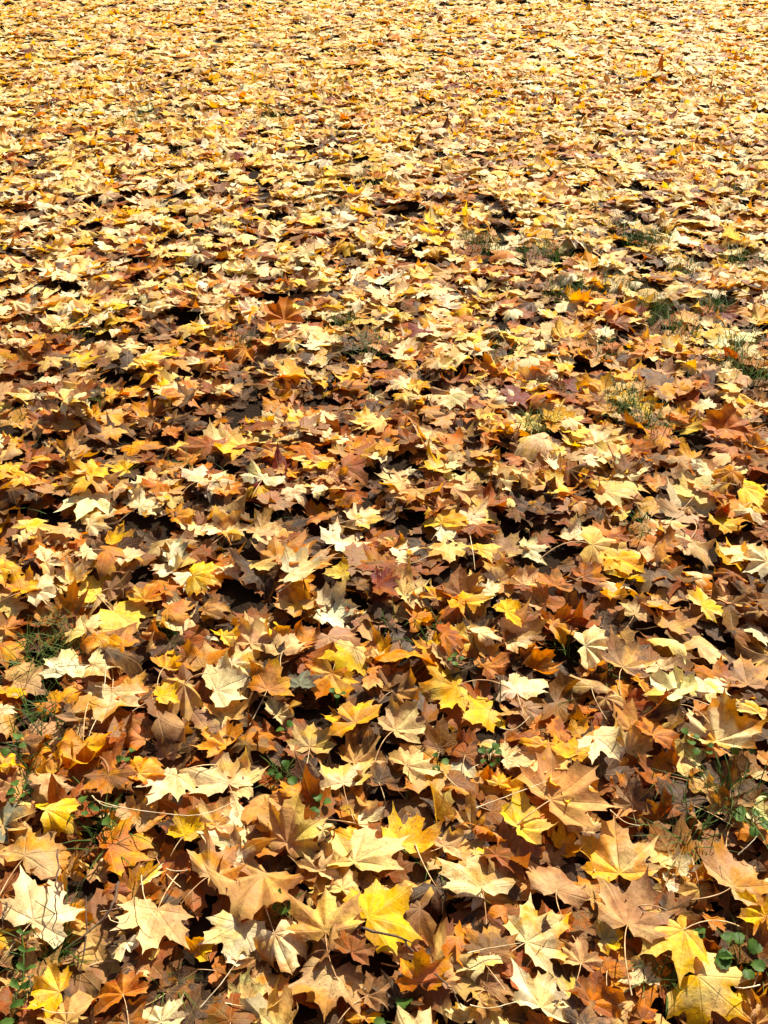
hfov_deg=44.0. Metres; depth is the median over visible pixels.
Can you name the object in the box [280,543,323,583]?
maple leaf
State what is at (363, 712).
maple leaf
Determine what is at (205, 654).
maple leaf
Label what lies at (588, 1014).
maple leaf
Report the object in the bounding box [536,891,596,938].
maple leaf
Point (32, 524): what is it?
maple leaf
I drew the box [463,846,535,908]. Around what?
maple leaf
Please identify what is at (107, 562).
maple leaf
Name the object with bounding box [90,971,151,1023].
maple leaf
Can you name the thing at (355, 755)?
maple leaf
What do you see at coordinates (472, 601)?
maple leaf
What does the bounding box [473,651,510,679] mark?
maple leaf
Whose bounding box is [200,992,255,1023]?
maple leaf
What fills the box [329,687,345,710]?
green herb
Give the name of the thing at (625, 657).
maple leaf
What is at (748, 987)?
dry straw
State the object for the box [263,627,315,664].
maple leaf
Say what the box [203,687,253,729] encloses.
maple leaf
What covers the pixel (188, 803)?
maple leaf
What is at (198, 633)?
maple leaf
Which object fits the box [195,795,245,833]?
maple leaf
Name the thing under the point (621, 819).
dry straw
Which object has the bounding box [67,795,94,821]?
green herb
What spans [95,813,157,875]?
maple leaf
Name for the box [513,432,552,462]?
maple leaf
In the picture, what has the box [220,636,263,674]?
maple leaf
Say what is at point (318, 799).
green herb
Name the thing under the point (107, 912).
twig
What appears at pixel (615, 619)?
maple leaf
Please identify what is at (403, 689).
maple leaf
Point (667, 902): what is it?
maple leaf
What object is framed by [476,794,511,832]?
maple leaf
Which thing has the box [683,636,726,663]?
maple leaf
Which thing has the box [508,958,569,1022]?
maple leaf
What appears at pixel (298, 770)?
maple leaf
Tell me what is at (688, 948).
maple leaf
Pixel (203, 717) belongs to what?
maple leaf
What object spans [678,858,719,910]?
maple leaf
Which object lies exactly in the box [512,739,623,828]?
maple leaf
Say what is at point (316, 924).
maple leaf
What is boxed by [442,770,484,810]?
maple leaf
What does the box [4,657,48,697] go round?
maple leaf
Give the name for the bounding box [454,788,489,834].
maple leaf
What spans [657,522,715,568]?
maple leaf
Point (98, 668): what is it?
maple leaf
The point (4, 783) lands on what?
maple leaf
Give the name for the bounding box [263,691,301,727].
maple leaf
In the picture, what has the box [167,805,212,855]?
maple leaf
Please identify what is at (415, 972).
maple leaf
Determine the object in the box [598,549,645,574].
maple leaf
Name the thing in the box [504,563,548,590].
maple leaf
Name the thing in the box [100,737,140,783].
maple leaf
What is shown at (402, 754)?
maple leaf
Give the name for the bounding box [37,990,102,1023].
maple leaf
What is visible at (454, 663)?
green herb
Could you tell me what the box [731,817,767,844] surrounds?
maple leaf
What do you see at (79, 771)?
maple leaf
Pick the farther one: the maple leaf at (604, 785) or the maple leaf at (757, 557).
the maple leaf at (757, 557)
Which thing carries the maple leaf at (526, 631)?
on the ground at (238, 596)
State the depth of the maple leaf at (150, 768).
1.71 m
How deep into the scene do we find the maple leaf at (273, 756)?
1.76 m
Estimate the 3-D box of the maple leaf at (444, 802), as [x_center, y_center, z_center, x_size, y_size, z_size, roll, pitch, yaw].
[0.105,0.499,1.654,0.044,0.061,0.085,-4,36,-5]
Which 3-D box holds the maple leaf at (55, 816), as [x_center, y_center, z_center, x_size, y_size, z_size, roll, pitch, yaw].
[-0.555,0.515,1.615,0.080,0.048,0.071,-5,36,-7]
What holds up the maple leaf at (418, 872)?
on the ground at (238, 596)
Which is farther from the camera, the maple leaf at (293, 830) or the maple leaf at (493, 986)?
the maple leaf at (293, 830)
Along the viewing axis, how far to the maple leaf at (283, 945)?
1.44 m
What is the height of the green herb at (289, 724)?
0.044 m
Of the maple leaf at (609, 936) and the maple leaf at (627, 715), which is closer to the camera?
the maple leaf at (609, 936)
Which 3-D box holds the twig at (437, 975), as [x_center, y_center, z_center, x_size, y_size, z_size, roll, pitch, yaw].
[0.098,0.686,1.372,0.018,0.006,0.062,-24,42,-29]
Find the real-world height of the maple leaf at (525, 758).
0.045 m
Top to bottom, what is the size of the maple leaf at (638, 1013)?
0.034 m
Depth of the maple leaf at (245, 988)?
1.37 m
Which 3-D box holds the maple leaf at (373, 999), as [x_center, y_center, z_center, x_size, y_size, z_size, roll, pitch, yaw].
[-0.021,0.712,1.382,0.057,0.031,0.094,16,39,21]
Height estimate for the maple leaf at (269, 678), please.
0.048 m
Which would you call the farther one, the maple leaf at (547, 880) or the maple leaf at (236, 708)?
the maple leaf at (236, 708)
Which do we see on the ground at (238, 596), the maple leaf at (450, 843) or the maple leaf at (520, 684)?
the maple leaf at (520, 684)
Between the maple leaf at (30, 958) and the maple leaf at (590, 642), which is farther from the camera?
the maple leaf at (590, 642)
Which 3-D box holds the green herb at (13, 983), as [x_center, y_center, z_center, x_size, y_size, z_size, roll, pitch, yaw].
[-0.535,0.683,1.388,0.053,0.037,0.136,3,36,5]
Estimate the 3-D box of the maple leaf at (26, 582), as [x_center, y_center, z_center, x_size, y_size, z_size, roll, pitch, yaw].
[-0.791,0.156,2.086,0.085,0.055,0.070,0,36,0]
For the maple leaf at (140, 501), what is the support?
on the ground at (238, 596)
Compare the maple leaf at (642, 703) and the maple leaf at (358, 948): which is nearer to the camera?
the maple leaf at (358, 948)
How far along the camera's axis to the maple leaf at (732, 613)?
2.06 m
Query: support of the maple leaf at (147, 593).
on the maple leaf at (127, 613)
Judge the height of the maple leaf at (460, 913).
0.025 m
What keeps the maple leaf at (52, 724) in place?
on the ground at (238, 596)
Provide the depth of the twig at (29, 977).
1.35 m
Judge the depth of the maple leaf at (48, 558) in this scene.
2.17 m
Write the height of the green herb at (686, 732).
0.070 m
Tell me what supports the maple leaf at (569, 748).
on the leaves
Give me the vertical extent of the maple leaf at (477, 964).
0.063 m
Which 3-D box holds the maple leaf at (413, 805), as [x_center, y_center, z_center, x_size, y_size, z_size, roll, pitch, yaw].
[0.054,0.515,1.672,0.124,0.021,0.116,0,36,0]
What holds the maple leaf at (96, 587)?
on the leaves
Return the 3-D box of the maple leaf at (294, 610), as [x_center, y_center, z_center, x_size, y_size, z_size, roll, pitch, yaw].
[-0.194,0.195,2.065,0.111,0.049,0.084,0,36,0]
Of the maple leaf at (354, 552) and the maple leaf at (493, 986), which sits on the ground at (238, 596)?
the maple leaf at (493, 986)
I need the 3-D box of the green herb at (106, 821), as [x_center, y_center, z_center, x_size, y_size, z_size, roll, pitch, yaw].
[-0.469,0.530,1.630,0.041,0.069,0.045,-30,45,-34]
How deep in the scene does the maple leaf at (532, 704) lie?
1.86 m
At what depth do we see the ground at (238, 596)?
2.64 m
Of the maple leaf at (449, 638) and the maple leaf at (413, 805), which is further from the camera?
the maple leaf at (449, 638)
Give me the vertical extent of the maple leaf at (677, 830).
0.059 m
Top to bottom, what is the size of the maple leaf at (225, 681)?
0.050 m
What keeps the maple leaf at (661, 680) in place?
on the maple leaf at (642, 703)
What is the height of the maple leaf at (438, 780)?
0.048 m
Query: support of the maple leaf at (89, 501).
on the ground at (238, 596)
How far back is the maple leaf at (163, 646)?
1.99 m
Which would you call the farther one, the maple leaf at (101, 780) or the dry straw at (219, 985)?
the maple leaf at (101, 780)
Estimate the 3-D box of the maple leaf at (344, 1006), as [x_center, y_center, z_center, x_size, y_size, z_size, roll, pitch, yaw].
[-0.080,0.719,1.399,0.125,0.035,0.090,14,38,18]
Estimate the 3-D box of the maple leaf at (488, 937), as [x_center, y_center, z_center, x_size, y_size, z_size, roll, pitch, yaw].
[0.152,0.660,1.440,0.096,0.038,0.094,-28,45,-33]
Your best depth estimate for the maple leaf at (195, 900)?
1.55 m
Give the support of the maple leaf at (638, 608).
on the ground at (238, 596)
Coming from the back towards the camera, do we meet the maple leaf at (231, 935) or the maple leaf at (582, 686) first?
the maple leaf at (582, 686)
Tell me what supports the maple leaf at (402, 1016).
on the leaves
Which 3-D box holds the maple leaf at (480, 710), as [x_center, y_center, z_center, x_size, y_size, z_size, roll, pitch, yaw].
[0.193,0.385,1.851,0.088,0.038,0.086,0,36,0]
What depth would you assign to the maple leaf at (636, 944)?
1.45 m
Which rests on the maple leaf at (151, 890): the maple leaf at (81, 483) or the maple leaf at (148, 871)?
the maple leaf at (148, 871)
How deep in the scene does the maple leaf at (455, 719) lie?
1.88 m
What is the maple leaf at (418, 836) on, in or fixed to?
on the leaves
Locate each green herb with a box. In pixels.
[0,929,36,1023]
[1,733,25,759]
[6,780,33,802]
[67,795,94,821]
[92,802,119,826]
[116,748,134,762]
[267,760,297,784]
[272,888,290,916]
[276,720,293,732]
[310,793,331,816]
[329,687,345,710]
[373,998,412,1023]
[432,752,448,770]
[447,652,464,666]
[478,742,501,766]
[681,728,699,744]
[692,737,712,755]
[692,927,731,969]
[718,932,765,979]
[730,747,754,755]
[734,806,767,836]
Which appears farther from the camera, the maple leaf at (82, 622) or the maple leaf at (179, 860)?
the maple leaf at (82, 622)
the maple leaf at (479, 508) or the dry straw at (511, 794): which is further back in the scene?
the maple leaf at (479, 508)
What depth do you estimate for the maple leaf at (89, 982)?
1.40 m
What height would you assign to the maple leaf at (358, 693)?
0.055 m
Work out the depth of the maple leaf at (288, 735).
1.79 m
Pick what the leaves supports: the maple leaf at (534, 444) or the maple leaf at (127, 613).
the maple leaf at (127, 613)
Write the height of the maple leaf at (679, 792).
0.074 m
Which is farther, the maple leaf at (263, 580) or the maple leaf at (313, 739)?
the maple leaf at (263, 580)
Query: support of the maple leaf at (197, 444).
on the ground at (238, 596)
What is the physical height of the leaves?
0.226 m
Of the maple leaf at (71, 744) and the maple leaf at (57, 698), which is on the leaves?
the maple leaf at (71, 744)
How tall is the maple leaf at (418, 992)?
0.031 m
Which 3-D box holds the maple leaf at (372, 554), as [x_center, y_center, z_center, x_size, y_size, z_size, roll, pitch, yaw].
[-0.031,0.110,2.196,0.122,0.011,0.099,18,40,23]
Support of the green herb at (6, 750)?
on the ground at (238, 596)
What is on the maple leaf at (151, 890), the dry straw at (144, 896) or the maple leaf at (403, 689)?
the dry straw at (144, 896)
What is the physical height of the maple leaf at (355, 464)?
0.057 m
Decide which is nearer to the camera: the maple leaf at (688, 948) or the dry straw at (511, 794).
the maple leaf at (688, 948)
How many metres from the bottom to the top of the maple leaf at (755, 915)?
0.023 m
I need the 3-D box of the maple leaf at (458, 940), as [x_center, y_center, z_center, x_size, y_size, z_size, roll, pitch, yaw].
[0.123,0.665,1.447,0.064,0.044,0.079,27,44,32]
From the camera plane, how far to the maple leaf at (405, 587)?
2.11 m
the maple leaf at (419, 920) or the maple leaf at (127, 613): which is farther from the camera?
the maple leaf at (127, 613)
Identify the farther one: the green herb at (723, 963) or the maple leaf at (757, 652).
the maple leaf at (757, 652)
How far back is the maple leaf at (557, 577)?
2.12 m
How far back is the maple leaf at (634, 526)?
2.30 m
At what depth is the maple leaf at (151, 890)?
1.50 m
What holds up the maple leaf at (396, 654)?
on the leaves
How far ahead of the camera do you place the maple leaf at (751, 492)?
2.41 m
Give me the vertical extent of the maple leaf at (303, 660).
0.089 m
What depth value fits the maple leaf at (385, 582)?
2.12 m
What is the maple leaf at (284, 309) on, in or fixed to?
on the leaves
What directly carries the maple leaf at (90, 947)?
on the ground at (238, 596)
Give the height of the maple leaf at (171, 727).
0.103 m
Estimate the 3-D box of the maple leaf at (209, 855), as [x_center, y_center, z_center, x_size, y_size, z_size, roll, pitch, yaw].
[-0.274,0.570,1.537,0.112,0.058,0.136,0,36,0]
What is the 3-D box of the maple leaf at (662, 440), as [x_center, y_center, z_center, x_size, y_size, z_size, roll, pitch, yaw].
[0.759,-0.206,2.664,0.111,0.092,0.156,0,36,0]
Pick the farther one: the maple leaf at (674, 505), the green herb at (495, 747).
the maple leaf at (674, 505)
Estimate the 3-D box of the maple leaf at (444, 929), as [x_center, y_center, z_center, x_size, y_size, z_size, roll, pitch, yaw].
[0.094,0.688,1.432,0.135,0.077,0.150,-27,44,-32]
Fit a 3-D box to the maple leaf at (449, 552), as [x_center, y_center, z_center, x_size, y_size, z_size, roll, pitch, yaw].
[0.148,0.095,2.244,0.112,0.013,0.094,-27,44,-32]
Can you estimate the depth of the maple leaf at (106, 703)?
1.86 m
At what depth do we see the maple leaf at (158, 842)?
1.62 m
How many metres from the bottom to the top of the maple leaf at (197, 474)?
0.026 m
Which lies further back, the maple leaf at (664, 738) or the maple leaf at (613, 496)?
the maple leaf at (613, 496)
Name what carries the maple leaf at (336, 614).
on the ground at (238, 596)
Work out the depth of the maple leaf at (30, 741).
1.77 m
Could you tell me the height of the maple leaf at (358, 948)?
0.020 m
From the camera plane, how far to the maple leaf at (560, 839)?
1.60 m
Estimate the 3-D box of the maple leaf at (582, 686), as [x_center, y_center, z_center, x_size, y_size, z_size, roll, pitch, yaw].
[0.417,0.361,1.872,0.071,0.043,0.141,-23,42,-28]
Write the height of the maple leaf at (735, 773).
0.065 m
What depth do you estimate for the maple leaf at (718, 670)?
1.93 m
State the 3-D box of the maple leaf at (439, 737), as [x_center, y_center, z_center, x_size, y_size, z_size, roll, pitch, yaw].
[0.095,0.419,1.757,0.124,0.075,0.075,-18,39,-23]
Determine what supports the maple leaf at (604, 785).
on the leaves
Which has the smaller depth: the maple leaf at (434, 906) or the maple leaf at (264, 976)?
the maple leaf at (264, 976)
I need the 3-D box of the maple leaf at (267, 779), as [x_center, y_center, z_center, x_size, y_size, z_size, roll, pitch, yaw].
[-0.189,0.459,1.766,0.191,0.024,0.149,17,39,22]
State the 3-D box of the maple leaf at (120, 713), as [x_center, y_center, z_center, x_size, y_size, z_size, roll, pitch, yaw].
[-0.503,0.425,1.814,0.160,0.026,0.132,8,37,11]
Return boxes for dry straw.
[29,1003,74,1013]
[95,800,236,815]
[107,915,129,923]
[141,866,157,919]
[200,957,239,1007]
[468,943,519,953]
[470,1001,519,1008]
[476,777,558,808]
[610,809,639,825]
[735,984,759,988]
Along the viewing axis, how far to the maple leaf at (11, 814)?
1.62 m
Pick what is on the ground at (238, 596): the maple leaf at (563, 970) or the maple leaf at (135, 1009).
the maple leaf at (563, 970)
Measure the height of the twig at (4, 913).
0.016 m
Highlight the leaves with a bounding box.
[0,0,767,1023]
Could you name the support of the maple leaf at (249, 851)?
on the maple leaf at (270, 863)
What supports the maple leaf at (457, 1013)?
on the ground at (238, 596)
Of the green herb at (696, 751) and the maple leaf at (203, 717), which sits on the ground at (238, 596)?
the green herb at (696, 751)
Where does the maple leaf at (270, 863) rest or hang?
on the ground at (238, 596)
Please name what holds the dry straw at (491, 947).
on the maple leaf at (477, 964)
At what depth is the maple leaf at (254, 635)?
1.98 m
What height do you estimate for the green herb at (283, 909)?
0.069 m
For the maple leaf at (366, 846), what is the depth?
1.57 m
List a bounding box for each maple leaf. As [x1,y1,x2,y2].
[0,572,59,606]
[0,637,28,669]
[0,766,35,835]
[0,799,38,843]
[0,820,72,894]
[0,865,84,963]
[0,866,37,919]
[0,940,62,1001]
[2,729,53,766]
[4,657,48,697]
[7,566,38,592]
[12,518,50,536]
[17,475,55,518]
[17,611,77,648]
[23,958,71,1021]
[26,711,63,758]
[28,773,74,800]
[32,684,80,720]
[34,545,72,577]
[35,798,81,836]
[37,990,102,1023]
[38,647,88,678]
[42,576,90,617]
[47,772,108,820]
[49,552,93,599]
[51,745,102,784]
[52,702,111,768]
[53,489,117,521]
[56,431,99,459]
[57,645,123,678]
[58,573,112,611]
[59,942,98,971]
[59,956,114,1016]
[62,899,96,943]
[63,612,104,644]
[66,546,136,579]
[66,888,121,983]
[67,456,109,495]
[72,668,145,722]
[77,757,138,796]
[79,510,116,536]
[82,707,153,752]
[84,565,135,610]
[89,600,156,631]
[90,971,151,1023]
[95,644,143,677]
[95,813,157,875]
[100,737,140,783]
[100,862,163,929]
[101,792,167,855]
[107,994,149,1023]
[110,873,192,953]
[114,482,163,523]
[124,720,154,754]
[124,812,186,887]
[126,582,168,602]
[130,756,165,784]
[133,680,179,710]
[134,931,177,982]
[135,764,217,804]
[136,858,166,884]
[142,628,185,656]
[142,992,188,1023]
[144,693,193,747]
[145,960,197,1005]
[150,649,182,685]
[152,584,197,635]
[153,854,217,919]
[155,791,242,834]
[159,842,191,888]
[161,595,195,624]
[161,673,207,726]
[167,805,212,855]
[169,981,206,1023]
[174,624,229,672]
[177,639,236,670]
[178,435,227,463]
[178,465,235,501]
[178,742,253,803]
[180,819,247,904]
[185,561,220,598]
[190,704,233,739]
[191,718,242,757]
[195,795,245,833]
[197,802,255,846]
[197,910,265,964]
[198,597,231,627]
[198,955,231,990]
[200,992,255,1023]
[202,648,249,706]
[202,859,303,925]
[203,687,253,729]
[205,481,246,519]
[210,505,253,545]
[214,430,265,460]
[219,821,275,875]
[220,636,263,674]
[226,963,282,1022]
[228,726,276,755]
[229,547,279,598]
[236,613,269,661]
[240,457,288,494]
[248,656,293,724]
[251,965,288,996]
[253,906,308,974]
[254,726,294,789]
[254,792,326,859]
[258,528,317,569]
[259,979,298,1023]
[260,844,296,905]
[262,296,305,328]
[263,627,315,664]
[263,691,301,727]
[264,741,331,794]
[271,594,315,616]
[272,717,336,764]
[275,573,315,611]
[275,751,350,798]
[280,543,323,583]
[285,722,336,761]
[285,885,364,981]
[287,669,326,688]
[288,956,363,1020]
[293,975,369,1023]
[295,642,337,673]
[296,848,340,879]
[298,657,358,698]
[300,764,366,824]
[306,906,365,970]
[307,625,360,663]
[309,866,360,895]
[313,578,359,630]
[318,639,372,675]
[319,758,372,824]
[320,516,371,555]
[321,541,371,575]
[324,699,381,737]
[325,825,408,871]
[326,500,383,528]
[331,454,368,487]
[333,929,379,965]
[334,725,386,765]
[334,786,389,829]
[338,971,390,1022]
[340,796,384,826]
[343,657,400,705]
[343,878,422,956]
[345,543,397,571]
[349,609,401,640]
[352,761,403,804]
[362,597,410,622]
[364,878,436,958]
[370,564,403,598]
[371,968,431,1010]
[373,850,415,882]
[374,649,441,667]
[374,695,434,761]
[377,666,422,704]
[381,803,443,853]
[381,906,487,1023]
[384,621,427,652]
[384,790,434,829]
[388,743,443,788]
[394,556,430,608]
[394,947,452,991]
[395,1005,431,1023]
[397,745,450,795]
[406,856,456,908]
[408,843,491,923]
[418,655,509,711]
[421,716,463,755]
[422,507,467,540]
[423,827,464,858]
[425,674,493,733]
[427,536,469,562]
[428,777,456,822]
[433,563,485,600]
[436,622,469,656]
[436,848,518,923]
[439,636,487,679]
[441,920,471,976]
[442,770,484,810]
[443,1002,480,1023]
[445,740,488,777]
[447,590,497,616]
[448,899,509,935]
[453,954,504,989]
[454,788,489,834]
[459,495,497,528]
[460,692,505,732]
[460,926,519,988]
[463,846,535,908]
[467,952,513,1005]
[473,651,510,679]
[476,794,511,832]
[479,761,535,799]
[479,844,525,879]
[483,519,522,558]
[488,818,542,867]
[492,598,521,626]
[492,670,550,712]
[492,892,572,974]
[494,597,551,653]
[494,935,548,990]
[498,978,527,1023]
[500,782,557,843]
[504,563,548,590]
[505,744,576,772]
[506,694,546,728]
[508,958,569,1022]
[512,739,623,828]
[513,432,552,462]
[516,940,590,1021]
[520,643,562,673]
[525,860,590,941]
[526,901,584,966]
[534,566,575,591]
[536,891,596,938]
[539,670,593,722]
[540,526,627,565]
[541,596,583,633]
[550,730,591,761]
[551,823,583,857]
[557,937,605,988]
[562,993,615,1023]
[564,560,609,584]
[564,967,625,1018]
[569,674,611,724]
[569,720,638,784]
[571,597,625,627]
[573,625,608,674]
[574,816,662,881]
[577,607,628,640]
[577,720,623,763]
[587,688,674,734]
[589,949,634,984]
[594,479,637,512]
[594,919,623,954]
[594,927,670,1007]
[595,864,679,994]
[596,754,660,798]
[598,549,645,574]
[599,624,657,694]
[599,944,658,1023]
[611,774,656,839]
[612,698,682,740]
[614,717,655,762]
[617,955,661,985]
[619,591,654,627]
[621,883,702,963]
[625,517,660,547]
[628,997,657,1023]
[629,564,676,593]
[633,717,680,751]
[634,739,688,794]
[636,607,704,643]
[637,422,672,453]
[637,631,696,671]
[638,524,692,553]
[638,785,681,829]
[638,890,700,926]
[638,906,742,986]
[641,690,709,724]
[644,663,708,705]
[646,812,703,881]
[648,565,702,611]
[653,476,715,523]
[653,606,703,634]
[655,776,734,827]
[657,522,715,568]
[662,952,755,1023]
[668,841,700,876]
[671,472,730,519]
[672,732,705,776]
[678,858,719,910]
[679,686,767,748]
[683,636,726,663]
[686,768,718,792]
[687,586,722,622]
[689,677,730,702]
[691,654,733,697]
[691,823,758,860]
[691,834,767,905]
[696,827,767,914]
[700,401,749,435]
[704,782,747,814]
[706,593,767,633]
[709,489,756,525]
[710,911,744,949]
[711,479,767,507]
[718,756,762,806]
[721,654,767,688]
[727,750,767,781]
[728,921,767,995]
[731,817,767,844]
[734,635,767,667]
[735,888,767,934]
[738,988,767,1023]
[741,916,767,987]
[742,544,767,578]
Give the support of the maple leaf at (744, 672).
on the maple leaf at (718, 670)
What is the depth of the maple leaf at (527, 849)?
1.59 m
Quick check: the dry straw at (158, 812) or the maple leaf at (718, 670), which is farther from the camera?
the maple leaf at (718, 670)
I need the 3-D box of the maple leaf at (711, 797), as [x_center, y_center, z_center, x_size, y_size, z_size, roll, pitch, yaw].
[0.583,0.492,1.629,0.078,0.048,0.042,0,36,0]
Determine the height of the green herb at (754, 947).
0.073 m
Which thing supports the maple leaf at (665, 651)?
on the leaves
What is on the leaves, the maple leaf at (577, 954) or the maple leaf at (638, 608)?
the maple leaf at (577, 954)
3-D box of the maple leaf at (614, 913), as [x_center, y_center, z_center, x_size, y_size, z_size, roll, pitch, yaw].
[0.392,0.626,1.441,0.132,0.044,0.194,0,36,0]
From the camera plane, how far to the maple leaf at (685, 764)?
1.73 m
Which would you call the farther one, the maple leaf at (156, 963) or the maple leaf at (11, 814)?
the maple leaf at (11, 814)
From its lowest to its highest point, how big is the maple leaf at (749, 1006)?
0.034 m
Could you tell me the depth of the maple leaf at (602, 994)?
1.37 m
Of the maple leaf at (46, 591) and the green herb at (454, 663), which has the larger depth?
the maple leaf at (46, 591)
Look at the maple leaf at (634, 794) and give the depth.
1.64 m
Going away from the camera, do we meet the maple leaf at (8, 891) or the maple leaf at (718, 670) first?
the maple leaf at (8, 891)
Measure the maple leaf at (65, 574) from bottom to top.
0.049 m
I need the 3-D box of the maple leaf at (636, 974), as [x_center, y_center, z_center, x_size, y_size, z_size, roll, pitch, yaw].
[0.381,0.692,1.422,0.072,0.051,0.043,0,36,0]
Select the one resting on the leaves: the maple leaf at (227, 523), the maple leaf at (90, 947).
the maple leaf at (227, 523)
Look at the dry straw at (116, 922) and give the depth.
1.44 m
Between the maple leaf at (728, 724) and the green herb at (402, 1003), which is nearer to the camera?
the green herb at (402, 1003)
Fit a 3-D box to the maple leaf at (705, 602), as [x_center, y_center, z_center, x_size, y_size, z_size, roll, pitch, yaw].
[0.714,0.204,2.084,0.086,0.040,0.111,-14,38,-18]
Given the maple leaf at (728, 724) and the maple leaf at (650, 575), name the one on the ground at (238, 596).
the maple leaf at (650, 575)
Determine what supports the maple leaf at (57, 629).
on the ground at (238, 596)
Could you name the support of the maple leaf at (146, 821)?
on the maple leaf at (129, 852)
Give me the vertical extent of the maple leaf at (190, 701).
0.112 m
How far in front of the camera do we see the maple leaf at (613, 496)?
2.39 m
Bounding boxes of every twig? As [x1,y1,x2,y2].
[0,902,11,931]
[26,976,35,1006]
[35,849,59,932]
[64,881,119,971]
[356,925,413,951]
[434,973,461,1007]
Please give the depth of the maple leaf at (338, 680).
1.90 m
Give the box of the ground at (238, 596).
[0,0,767,1023]
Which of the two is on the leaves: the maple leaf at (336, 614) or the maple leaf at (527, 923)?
the maple leaf at (527, 923)
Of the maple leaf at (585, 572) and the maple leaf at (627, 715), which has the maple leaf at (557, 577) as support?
the maple leaf at (585, 572)
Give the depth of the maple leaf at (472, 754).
1.75 m
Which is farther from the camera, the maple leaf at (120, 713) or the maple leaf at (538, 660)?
the maple leaf at (538, 660)
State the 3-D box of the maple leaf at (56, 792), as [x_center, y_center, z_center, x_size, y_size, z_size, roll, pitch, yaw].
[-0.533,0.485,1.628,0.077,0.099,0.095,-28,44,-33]
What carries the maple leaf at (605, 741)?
on the leaves
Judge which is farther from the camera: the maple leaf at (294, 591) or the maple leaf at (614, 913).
the maple leaf at (294, 591)
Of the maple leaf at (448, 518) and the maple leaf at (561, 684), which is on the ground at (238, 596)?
the maple leaf at (561, 684)
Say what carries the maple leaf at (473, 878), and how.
on the ground at (238, 596)
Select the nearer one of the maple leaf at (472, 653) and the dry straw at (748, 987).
the dry straw at (748, 987)
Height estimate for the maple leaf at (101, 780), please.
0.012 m
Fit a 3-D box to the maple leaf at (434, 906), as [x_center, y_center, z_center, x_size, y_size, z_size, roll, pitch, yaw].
[0.111,0.610,1.544,0.140,0.073,0.123,5,36,7]
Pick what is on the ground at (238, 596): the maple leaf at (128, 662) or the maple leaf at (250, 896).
the maple leaf at (128, 662)
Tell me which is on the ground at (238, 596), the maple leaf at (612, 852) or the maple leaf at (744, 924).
the maple leaf at (744, 924)
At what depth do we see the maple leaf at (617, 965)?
1.43 m
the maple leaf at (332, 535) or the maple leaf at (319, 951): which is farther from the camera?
the maple leaf at (332, 535)
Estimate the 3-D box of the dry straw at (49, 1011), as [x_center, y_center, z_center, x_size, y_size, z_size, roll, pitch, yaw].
[-0.473,0.708,1.349,0.074,0.012,0.009,9,37,13]
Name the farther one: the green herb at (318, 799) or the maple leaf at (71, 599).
the maple leaf at (71, 599)
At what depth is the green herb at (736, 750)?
1.72 m
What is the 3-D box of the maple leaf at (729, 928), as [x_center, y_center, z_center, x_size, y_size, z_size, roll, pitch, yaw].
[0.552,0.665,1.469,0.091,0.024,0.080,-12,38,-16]
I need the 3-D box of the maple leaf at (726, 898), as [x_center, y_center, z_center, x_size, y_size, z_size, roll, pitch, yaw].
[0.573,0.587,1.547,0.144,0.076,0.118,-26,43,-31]
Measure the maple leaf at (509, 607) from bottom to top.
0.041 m
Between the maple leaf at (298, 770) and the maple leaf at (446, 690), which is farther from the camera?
the maple leaf at (446, 690)
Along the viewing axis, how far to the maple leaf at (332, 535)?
2.29 m
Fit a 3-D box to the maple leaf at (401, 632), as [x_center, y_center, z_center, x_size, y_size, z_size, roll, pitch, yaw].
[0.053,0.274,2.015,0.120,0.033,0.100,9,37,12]
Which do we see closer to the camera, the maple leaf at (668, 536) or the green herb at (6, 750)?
the green herb at (6, 750)
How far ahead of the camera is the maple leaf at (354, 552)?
2.20 m
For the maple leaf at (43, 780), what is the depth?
1.66 m
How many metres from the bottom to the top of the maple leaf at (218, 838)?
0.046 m
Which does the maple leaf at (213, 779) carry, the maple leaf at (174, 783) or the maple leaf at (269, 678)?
the maple leaf at (174, 783)
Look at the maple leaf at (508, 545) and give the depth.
2.30 m
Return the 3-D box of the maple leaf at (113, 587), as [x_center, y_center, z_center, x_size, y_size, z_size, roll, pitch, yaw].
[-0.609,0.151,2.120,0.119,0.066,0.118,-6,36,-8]
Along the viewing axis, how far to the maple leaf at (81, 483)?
2.42 m
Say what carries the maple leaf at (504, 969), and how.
on the leaves
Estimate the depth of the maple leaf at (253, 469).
2.46 m
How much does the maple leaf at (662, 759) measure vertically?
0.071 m
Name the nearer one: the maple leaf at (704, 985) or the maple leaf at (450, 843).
the maple leaf at (704, 985)
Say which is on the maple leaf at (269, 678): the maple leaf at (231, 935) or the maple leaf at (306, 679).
the maple leaf at (306, 679)
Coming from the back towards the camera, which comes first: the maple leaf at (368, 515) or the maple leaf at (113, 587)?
the maple leaf at (368, 515)
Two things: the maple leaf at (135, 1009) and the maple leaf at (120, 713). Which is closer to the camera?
the maple leaf at (135, 1009)
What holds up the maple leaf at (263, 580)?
on the ground at (238, 596)
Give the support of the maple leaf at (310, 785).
on the maple leaf at (371, 812)
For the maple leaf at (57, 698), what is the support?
on the ground at (238, 596)
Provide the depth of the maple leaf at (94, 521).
2.34 m
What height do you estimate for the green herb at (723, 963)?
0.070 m
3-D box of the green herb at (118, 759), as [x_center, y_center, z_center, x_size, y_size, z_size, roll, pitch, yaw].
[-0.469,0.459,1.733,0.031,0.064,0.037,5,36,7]
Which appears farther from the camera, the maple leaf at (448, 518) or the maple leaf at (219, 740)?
the maple leaf at (448, 518)
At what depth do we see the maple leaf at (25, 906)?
1.47 m
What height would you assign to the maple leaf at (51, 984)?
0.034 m
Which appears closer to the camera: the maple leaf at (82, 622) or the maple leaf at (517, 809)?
the maple leaf at (517, 809)

